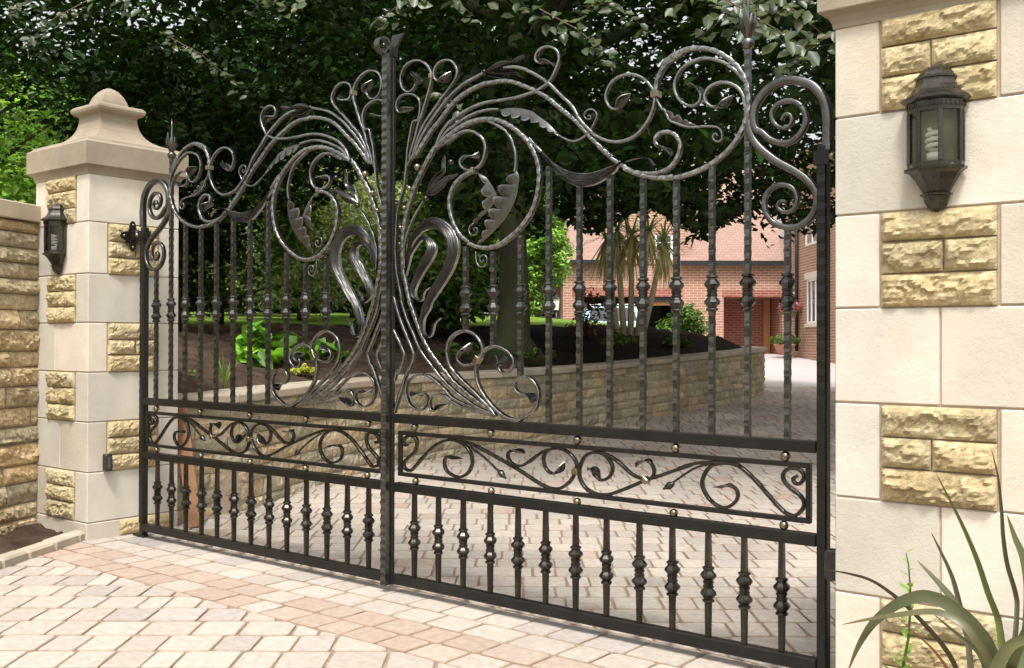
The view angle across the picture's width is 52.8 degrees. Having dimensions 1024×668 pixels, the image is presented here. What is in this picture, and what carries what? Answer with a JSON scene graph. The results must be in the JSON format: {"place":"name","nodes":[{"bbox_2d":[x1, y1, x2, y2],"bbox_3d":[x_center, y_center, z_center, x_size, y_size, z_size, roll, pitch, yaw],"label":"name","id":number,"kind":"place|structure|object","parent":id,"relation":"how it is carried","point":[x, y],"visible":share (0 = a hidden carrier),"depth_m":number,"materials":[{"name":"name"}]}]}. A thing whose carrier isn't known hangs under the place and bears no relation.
{"place":"outdoors","nodes":[
{"label":"outdoors","id":0,"kind":"place"},
{"bbox_2d":[0,523,62,553],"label":"soil bed","id":1,"kind":"object","parent":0,"point":[24,536],"visible":0.41,"depth_m":6.07,"materials":[{"name":"brown soil"}]},
{"bbox_2d":[177,323,528,392],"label":"soil","id":2,"kind":"structure","parent":0,"point":[349,341],"depth_m":10.56,"materials":[{"name":"brown soil"}]},
{"bbox_2d":[48,45,282,331],"bbox_3d":[-4.291,-1.743,12.971,2.960,3.800,2.771,0,-1,39],"label":"garden tree","id":3,"kind":"object","parent":2,"relation":"on","point":[188,213],"visible":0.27,"depth_m":12.74,"materials":[{"name":"green plant"}]},
{"bbox_2d":[188,370,212,379],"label":"leafy clump","id":4,"kind":"object","parent":2,"relation":"on","point":[192,375],"visible":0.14,"depth_m":7.71,"materials":[{"name":"green plant"}]},
{"bbox_2d":[209,352,237,388],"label":"grass tuft","id":5,"kind":"object","parent":2,"relation":"on","point":[224,380],"visible":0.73,"depth_m":7.53,"materials":[{"name":"green plant"}]},
{"bbox_2d":[235,320,301,368],"bbox_3d":[-2.244,0.117,9.392,0.637,0.492,0.774,0,0,-6],"label":"hosta like plant","id":6,"kind":"object","parent":2,"relation":"on","point":[258,348],"visible":0.66,"depth_m":9.21,"materials":[{"name":"green plant"}]},
{"bbox_2d":[290,363,314,377],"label":"golden creeper","id":7,"kind":"object","parent":2,"relation":"on","point":[304,369],"visible":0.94,"depth_m":8.93,"materials":[{"name":"yellow plant"}]},
{"bbox_2d":[296,337,348,361],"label":"hosta like plant","id":8,"kind":"object","parent":2,"relation":"on","point":[321,353],"visible":0.45,"depth_m":10.16,"materials":[{"name":"green plant"}]},
{"bbox_2d":[347,293,401,339],"bbox_3d":[-1.610,-0.204,11.946,0.595,0.622,0.868,0,0,5],"label":"shrub","id":9,"kind":"object","parent":2,"relation":"on","point":[366,309],"visible":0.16,"depth_m":11.84,"materials":[{"name":"green plant"}]},
{"bbox_2d":[0,0,837,365],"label":"beech tree","id":10,"kind":"object","parent":2,"relation":"on","point":[528,28],"visible":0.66,"depth_m":11.29,"materials":[{"name":"green plant"}]},
{"bbox_2d":[395,283,442,338],"bbox_3d":[-1.290,-0.299,13.452,0.799,0.732,0.957,0,-1,39],"label":"shrub","id":11,"kind":"object","parent":2,"relation":"on","point":[431,318],"visible":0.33,"depth_m":13.33,"materials":[{"name":"green plant"}]},
{"bbox_2d":[437,342,485,359],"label":"ground fern","id":12,"kind":"object","parent":2,"relation":"on","point":[455,347],"visible":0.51,"depth_m":11.23,"materials":[{"name":"green plant"}]},
{"bbox_2d":[508,347,556,361],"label":"ground fern","id":13,"kind":"object","parent":2,"relation":"on","point":[534,353],"visible":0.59,"depth_m":11.85,"materials":[{"name":"green plant"}]},
{"bbox_2d":[182,312,634,327],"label":"lawn","id":14,"kind":"structure","parent":0,"point":[335,318],"depth_m":21.82,"materials":[{"name":"green plant"}]},
{"bbox_2d":[0,46,84,204],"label":"garden tree","id":15,"kind":"object","parent":14,"relation":"on","point":[11,173],"visible":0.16,"depth_m":14.48,"materials":[{"name":"green plant"}]},
{"bbox_2d":[0,74,199,225],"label":"garden tree","id":16,"kind":"object","parent":14,"relation":"on","point":[23,152],"visible":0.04,"depth_m":18.89,"materials":[{"name":"green plant"}]},
{"bbox_2d":[182,276,241,309],"bbox_3d":[-8.005,-1.071,25.836,2.510,1.034,2.270,0,0,-22],"label":"hedge shrub","id":17,"kind":"object","parent":14,"relation":"on","point":[192,302],"visible":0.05,"depth_m":25.55,"materials":[{"name":"green plant"}]},
{"bbox_2d":[204,279,296,313],"bbox_3d":[-7.498,-1.134,28.980,2.986,1.205,3.121,0,-1,39],"label":"hedge shrub","id":18,"kind":"object","parent":14,"relation":"on","point":[243,310],"visible":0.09,"depth_m":28.41,"materials":[{"name":"green plant"}]},
{"bbox_2d":[182,155,332,324],"bbox_3d":[-4.859,-1.712,17.044,3.576,3.391,3.504,0,0,-24],"label":"garden tree","id":19,"kind":"object","parent":14,"relation":"on","point":[284,223],"visible":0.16,"depth_m":16.77,"materials":[{"name":"green plant"}]},
{"bbox_2d":[189,200,343,315],"bbox_3d":[-6.323,-2.153,25.208,4.521,3.983,4.365,0,-1,39],"label":"garden tree","id":20,"kind":"object","parent":14,"relation":"on","point":[276,293],"visible":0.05,"depth_m":24.60,"materials":[{"name":"green plant"}]},
{"bbox_2d":[198,136,381,320],"bbox_3d":[-4.228,-2.010,20.961,4.164,3.846,4.332,0,-1,39],"label":"garden tree","id":21,"kind":"object","parent":14,"relation":"on","point":[295,290],"visible":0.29,"depth_m":20.91,"materials":[{"name":"green plant"}]},
{"bbox_2d":[273,281,364,313],"bbox_3d":[-5.552,-1.046,29.824,3.025,1.052,3.288,0,-1,39],"label":"hedge shrub","id":22,"kind":"object","parent":14,"relation":"on","point":[333,308],"visible":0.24,"depth_m":29.18,"materials":[{"name":"green plant"}]},
{"bbox_2d":[271,155,424,317],"bbox_3d":[-3.712,-2.168,23.920,4.241,4.005,3.782,0,0,9],"label":"garden tree","id":23,"kind":"object","parent":14,"relation":"on","point":[370,273],"visible":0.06,"depth_m":23.63,"materials":[{"name":"green plant"}]},
{"bbox_2d":[342,293,398,312],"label":"hedge shrub","id":24,"kind":"object","parent":14,"relation":"on","point":[362,305],"visible":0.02,"depth_m":29.55,"materials":[{"name":"green plant"}]},
{"bbox_2d":[348,168,498,283],"bbox_3d":[-2.290,-2.562,27.019,4.676,4.644,5.170,0,-1,39],"label":"garden tree","id":25,"kind":"object","parent":14,"relation":"on","point":[396,182],"visible":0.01,"depth_m":26.69,"materials":[{"name":"green plant"}]},
{"bbox_2d":[350,178,499,301],"bbox_3d":[-1.288,-1.665,19.075,3.107,3.343,2.999,0,-1,39],"label":"garden tree","id":26,"kind":"object","parent":14,"relation":"on","point":[429,211],"visible":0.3,"depth_m":18.52,"materials":[{"name":"green plant"}]},
{"bbox_2d":[469,276,498,313],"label":"hedge shrub","id":27,"kind":"object","parent":14,"relation":"on","point":[486,298],"visible":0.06,"depth_m":27.38,"materials":[{"name":"green plant"}]},
{"bbox_2d":[496,178,575,316],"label":"garden tree","id":28,"kind":"object","parent":14,"relation":"on","point":[536,250],"visible":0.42,"depth_m":29.70,"materials":[{"name":"green plant"}]},
{"bbox_2d":[553,295,559,318],"bbox_3d":[1.203,-0.500,28.004,0.260,1.141,0.225,0,-1,39],"label":"garden lamp","id":29,"kind":"object","parent":14,"relation":"on","point":[556,298],"visible":0.68,"depth_m":27.95,"materials":[{"name":"white paint"}]},
{"bbox_2d":[0,0,829,239],"label":"sky","id":30,"kind":"structure","parent":0,"point":[813,136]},
{"bbox_2d":[0,387,837,667],"bbox_3d":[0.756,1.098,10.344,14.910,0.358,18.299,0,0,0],"label":"paving","id":31,"kind":"structure","parent":0,"point":[447,617],"depth_m":4.97,"materials":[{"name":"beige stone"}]},
{"bbox_2d":[0,530,84,569],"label":"kerb","id":32,"kind":"structure","parent":31,"relation":"on","point":[35,550],"depth_m":5.64,"materials":[{"name":"stone"}]},
{"bbox_2d":[178,408,198,527],"bbox_3d":[-2.057,0.845,6.546,0.082,0.746,0.327,0,-1,-39],"label":"timber board","id":33,"kind":"object","parent":31,"relation":"on","point":[193,517],"visible":0.48,"depth_m":6.52,"materials":[{"name":"brown wood"}]},
{"bbox_2d":[322,324,742,366],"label":"mulch","id":34,"kind":"object","parent":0,"point":[564,345],"visible":0.5,"depth_m":15.64,"materials":[{"name":"brown soil"}]},
{"bbox_2d":[395,253,496,332],"bbox_3d":[-1.093,-0.623,15.538,1.816,1.219,1.604,0,-1,39],"label":"shrub","id":35,"kind":"object","parent":34,"relation":"on","point":[449,300],"visible":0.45,"depth_m":15.25,"materials":[{"name":"green plant"}]},
{"bbox_2d":[562,284,605,338],"bbox_3d":[1.188,-0.354,16.507,0.742,0.894,0.711,0,0,-10],"label":"bronze shrub","id":36,"kind":"object","parent":34,"relation":"on","point":[587,331],"visible":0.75,"depth_m":16.43,"materials":[{"name":"brown plant"}]},
{"bbox_2d":[600,328,638,348],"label":"ground fern","id":37,"kind":"object","parent":34,"relation":"on","point":[618,338],"visible":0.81,"depth_m":14.14,"materials":[{"name":"green plant"}]},
{"bbox_2d":[583,213,698,335],"bbox_3d":[2.119,-0.948,17.602,2.143,2.426,1.640,0,0,-26],"label":"cabbage palm","id":38,"kind":"object","parent":34,"relation":"on","point":[629,251],"visible":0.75,"depth_m":17.50,"materials":[{"name":"green plant"}]},
{"bbox_2d":[661,334,692,345],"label":"ground fern","id":39,"kind":"object","parent":34,"relation":"on","point":[667,339],"visible":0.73,"depth_m":16.08,"materials":[{"name":"green plant"}]},
{"bbox_2d":[656,302,708,335],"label":"shrub","id":40,"kind":"object","parent":34,"relation":"on","point":[690,321],"visible":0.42,"depth_m":23.75,"materials":[{"name":"green plant"}]},
{"bbox_2d":[764,353,834,386],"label":"driveway","id":41,"kind":"structure","parent":0,"point":[804,372],"depth_m":24.20,"materials":[{"name":"white concrete"}]},
{"bbox_2d":[583,304,636,325],"bbox_3d":[2.796,-0.034,29.396,1.680,1.615,3.810,0,0,0],"label":"parked car","id":42,"kind":"object","parent":41,"relation":"on","point":[600,320],"visible":0.02,"depth_m":28.69,"materials":[{"name":"white paint"}]},
{"bbox_2d":[768,333,800,354],"bbox_3d":[8.386,0.301,31.696,0.986,0.678,0.965,0,-1,39],"label":"flower pot","id":43,"kind":"object","parent":41,"relation":"on","point":[778,340],"visible":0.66,"depth_m":31.51,"materials":[{"name":"ceramic"}]},
{"bbox_3d":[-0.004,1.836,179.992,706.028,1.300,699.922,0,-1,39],"label":"ground","id":44,"kind":"structure","parent":0,"visible":0},
{"bbox_2d":[0,198,40,535],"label":"boundary wall","id":45,"kind":"structure","parent":44,"relation":"on","point":[20,287],"depth_m":6.24,"materials":[{"name":"stone"}]},
{"bbox_2d":[26,88,188,540],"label":"gate pillar","id":46,"kind":"structure","parent":44,"relation":"on","point":[100,168],"depth_m":6.20,"materials":[{"name":"stone"}]},
{"bbox_2d":[41,203,66,274],"bbox_3d":[-2.764,-0.574,6.195,0.186,0.431,0.097,0,-1,39],"label":"wall lantern","id":47,"kind":"object","parent":46,"relation":"attached to","point":[54,219],"depth_m":6.18,"materials":[{"name":"brown metal"}]},
{"bbox_2d":[103,453,112,470],"bbox_3d":[-2.390,0.759,6.099,0.048,0.100,0.044,0,-1,39],"label":"safety sensor","id":48,"kind":"object","parent":46,"relation":"attached to","point":[108,462],"visible":1,"depth_m":6.08,"materials":[{"name":"black plastic"}]},
{"bbox_2d":[133,36,391,585],"bbox_3d":[-1.412,-0.088,5.518,2.215,2.585,0.129,0,-1,41],"label":"gate leaf","id":49,"kind":"object","parent":46,"relation":"attached to","point":[379,253],"visible":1,"depth_m":5.32,"materials":[{"name":"paint"}]},
{"bbox_2d":[0,0,661,317],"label":"woodland","id":50,"kind":"object","parent":44,"relation":"on","point":[66,53],"visible":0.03,"depth_m":39.91,"materials":[{"name":"green plant"}]},
{"bbox_2d":[176,346,766,519],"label":"retaining wall","id":51,"kind":"structure","parent":44,"relation":"on","point":[502,394],"depth_m":10.03,"materials":[{"name":"stone"}]},
{"bbox_2d":[488,215,559,316],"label":"garden tree","id":52,"kind":"object","parent":44,"relation":"on","point":[534,263],"visible":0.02,"depth_m":35.48,"materials":[{"name":"green plant"}]},
{"bbox_2d":[555,136,837,362],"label":"brick house","id":53,"kind":"structure","parent":44,"relation":"on","point":[767,271],"depth_m":34.01,"materials":[{"name":"brick"}]},
{"bbox_2d":[653,302,668,304],"bbox_3d":[5.053,-1.076,34.168,0.896,0.260,0.080,0,0,0],"label":"garage door","id":54,"kind":"structure","parent":53,"relation":"in","point":[655,303],"depth_m":34.13,"materials":[{"name":"brown wood"}]},
{"bbox_2d":[655,234,672,259],"bbox_3d":[5.005,-2.873,34.056,0.594,0.866,0.090,0,0,0],"label":"window","id":55,"kind":"structure","parent":53,"relation":"in","point":[671,235],"depth_m":34.03,"materials":[{"name":"white paint"}]},
{"bbox_2d":[778,290,801,317],"bbox_3d":[8.586,-0.921,31.873,0.744,0.901,0.756,0,-1,39],"label":"hanging basket","id":56,"kind":"object","parent":53,"relation":"attached to","point":[795,311],"visible":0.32,"depth_m":31.72,"materials":[{"name":"plant"}]},
{"bbox_2d":[805,219,816,246],"bbox_3d":[8.970,-3.041,30.706,0.090,0.759,1.381,0,0,0],"label":"window","id":57,"kind":"structure","parent":53,"relation":"in","point":[809,239],"depth_m":30.94,"materials":[{"name":"white paint"}]},
{"bbox_2d":[807,278,816,323],"bbox_3d":[8.967,-0.983,30.576,0.090,1.335,1.294,0,0,0],"label":"window","id":58,"kind":"structure","parent":53,"relation":"in","point":[811,283],"depth_m":30.73,"materials":[{"name":"white paint"}]},
{"bbox_2d":[817,0,1023,667],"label":"gate pillar","id":59,"kind":"structure","parent":44,"relation":"on","point":[929,348],"depth_m":3.05,"materials":[{"name":"stone"}]},
{"bbox_2d":[390,0,834,667],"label":"gate leaf","id":60,"kind":"object","parent":59,"relation":"attached to","point":[750,128],"visible":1,"depth_m":4.07,"materials":[{"name":"paint"}]},
{"bbox_2d":[825,548,834,581],"bbox_3d":[1.049,0.747,3.333,0.069,0.100,0.044,0,-1,39],"label":"safety sensor","id":61,"kind":"object","parent":59,"relation":"attached to","point":[829,561],"visible":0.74,"depth_m":3.33,"materials":[{"name":"black plastic"}]},
{"bbox_2d":[901,64,970,211],"bbox_3d":[1.220,-0.574,2.992,0.186,0.431,0.097,0,-1,39],"label":"wall lantern","id":62,"kind":"object","parent":59,"relation":"attached to","point":[934,102],"depth_m":2.99,"materials":[{"name":"brown metal"}]},
{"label":"planting bed","id":63,"kind":"structure","parent":0,"visible":0},
{"bbox_2d":[885,549,923,667],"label":"spurge plant","id":64,"kind":"object","parent":63,"relation":"on","point":[906,633],"visible":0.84,"depth_m":2.50,"materials":[{"name":"green plant"}]},
{"bbox_2d":[825,450,1023,667],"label":"flax plant","id":65,"kind":"object","parent":63,"relation":"on","point":[982,645],"visible":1,"depth_m":2.35,"materials":[{"name":"green plant"}]}
]}

